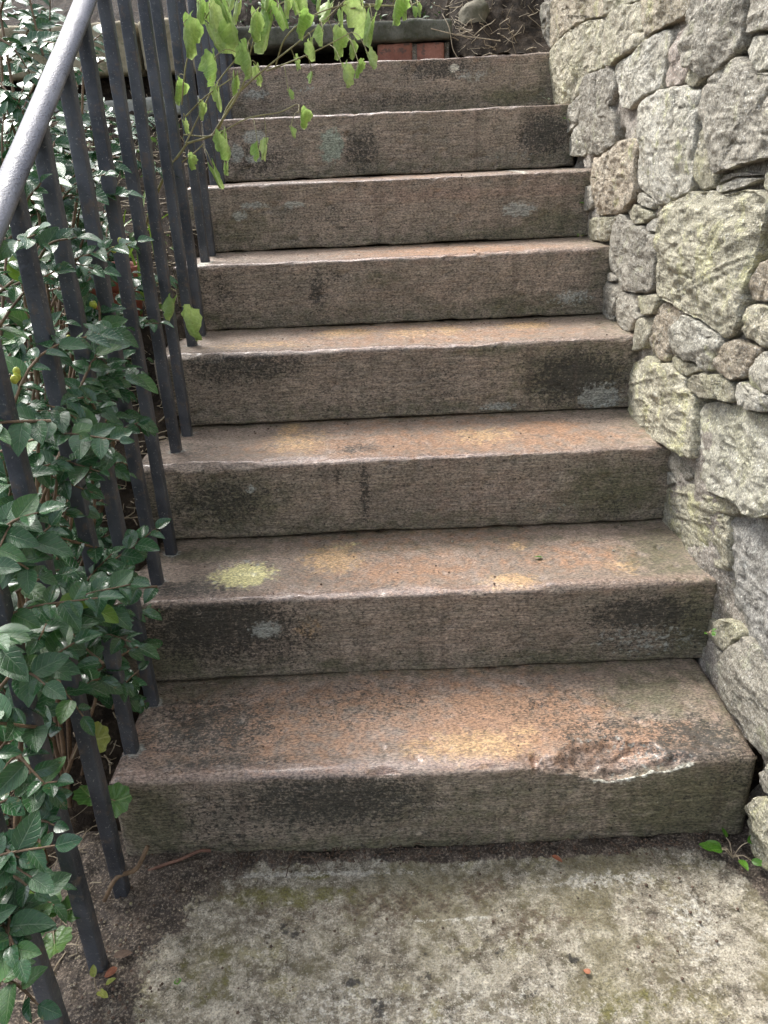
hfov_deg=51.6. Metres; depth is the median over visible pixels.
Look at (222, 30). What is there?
wilted plant
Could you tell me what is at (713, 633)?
weed
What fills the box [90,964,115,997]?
ground plant
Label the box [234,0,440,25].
ground cover
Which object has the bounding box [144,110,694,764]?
tread grit
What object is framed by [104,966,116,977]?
fallen leaf
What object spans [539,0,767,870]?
rubble wall
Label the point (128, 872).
twig
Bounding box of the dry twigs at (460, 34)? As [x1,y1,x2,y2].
[237,0,547,56]
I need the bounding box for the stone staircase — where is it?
[109,52,763,855]
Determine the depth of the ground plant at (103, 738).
1.28 m
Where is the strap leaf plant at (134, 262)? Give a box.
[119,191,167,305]
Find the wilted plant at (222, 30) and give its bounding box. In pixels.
[146,0,421,341]
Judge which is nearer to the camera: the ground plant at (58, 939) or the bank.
the ground plant at (58, 939)
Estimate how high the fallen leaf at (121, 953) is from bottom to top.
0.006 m
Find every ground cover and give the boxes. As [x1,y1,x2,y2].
[7,104,183,410]
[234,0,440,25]
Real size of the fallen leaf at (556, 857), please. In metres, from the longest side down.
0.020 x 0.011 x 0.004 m
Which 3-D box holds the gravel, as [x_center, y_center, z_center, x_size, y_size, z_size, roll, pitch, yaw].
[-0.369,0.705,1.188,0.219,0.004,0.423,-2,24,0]
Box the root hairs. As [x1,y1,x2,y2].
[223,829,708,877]
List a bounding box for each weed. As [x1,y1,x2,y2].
[699,828,761,869]
[704,628,715,635]
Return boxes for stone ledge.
[0,18,198,121]
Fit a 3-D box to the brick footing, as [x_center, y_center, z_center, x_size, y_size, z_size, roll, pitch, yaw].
[0.101,-1.582,2.750,0.249,0.068,0.113,-2,24,0]
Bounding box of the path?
[0,815,767,1023]
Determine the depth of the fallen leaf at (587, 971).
1.18 m
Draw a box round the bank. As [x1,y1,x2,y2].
[195,0,550,74]
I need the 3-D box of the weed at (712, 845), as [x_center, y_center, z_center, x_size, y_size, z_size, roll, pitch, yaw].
[0.595,0.570,1.349,0.105,0.034,0.079,12,28,29]
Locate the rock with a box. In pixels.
[458,0,489,23]
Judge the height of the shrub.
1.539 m
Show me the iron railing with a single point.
(31, 143)
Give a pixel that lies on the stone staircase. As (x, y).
(423, 696)
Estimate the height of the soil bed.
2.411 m
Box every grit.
[69,836,743,1023]
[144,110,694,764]
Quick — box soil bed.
[0,0,209,868]
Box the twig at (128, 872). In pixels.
[102,845,149,901]
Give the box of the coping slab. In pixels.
[236,18,451,55]
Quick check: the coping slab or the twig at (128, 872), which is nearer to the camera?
the twig at (128, 872)
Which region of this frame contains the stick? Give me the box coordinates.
[148,849,210,870]
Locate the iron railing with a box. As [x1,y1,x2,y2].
[0,0,238,1023]
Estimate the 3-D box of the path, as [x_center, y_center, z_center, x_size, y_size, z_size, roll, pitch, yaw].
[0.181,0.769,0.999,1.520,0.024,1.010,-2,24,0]
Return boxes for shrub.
[0,0,178,1023]
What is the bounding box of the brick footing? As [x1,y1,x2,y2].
[377,42,448,59]
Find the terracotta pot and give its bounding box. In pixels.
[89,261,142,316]
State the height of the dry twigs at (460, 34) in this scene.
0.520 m
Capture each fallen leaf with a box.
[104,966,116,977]
[114,950,132,957]
[552,855,561,861]
[583,968,590,973]
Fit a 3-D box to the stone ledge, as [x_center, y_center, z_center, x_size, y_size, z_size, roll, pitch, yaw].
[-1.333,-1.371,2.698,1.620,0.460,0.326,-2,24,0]
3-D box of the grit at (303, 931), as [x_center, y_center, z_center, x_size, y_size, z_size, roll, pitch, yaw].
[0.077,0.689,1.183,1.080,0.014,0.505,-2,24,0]
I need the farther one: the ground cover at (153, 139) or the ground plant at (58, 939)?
the ground cover at (153, 139)
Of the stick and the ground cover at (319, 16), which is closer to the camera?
the stick
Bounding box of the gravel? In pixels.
[70,865,228,1023]
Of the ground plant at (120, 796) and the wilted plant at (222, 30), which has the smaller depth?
the ground plant at (120, 796)
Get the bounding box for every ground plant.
[41,891,78,958]
[72,721,110,758]
[72,782,131,817]
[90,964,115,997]

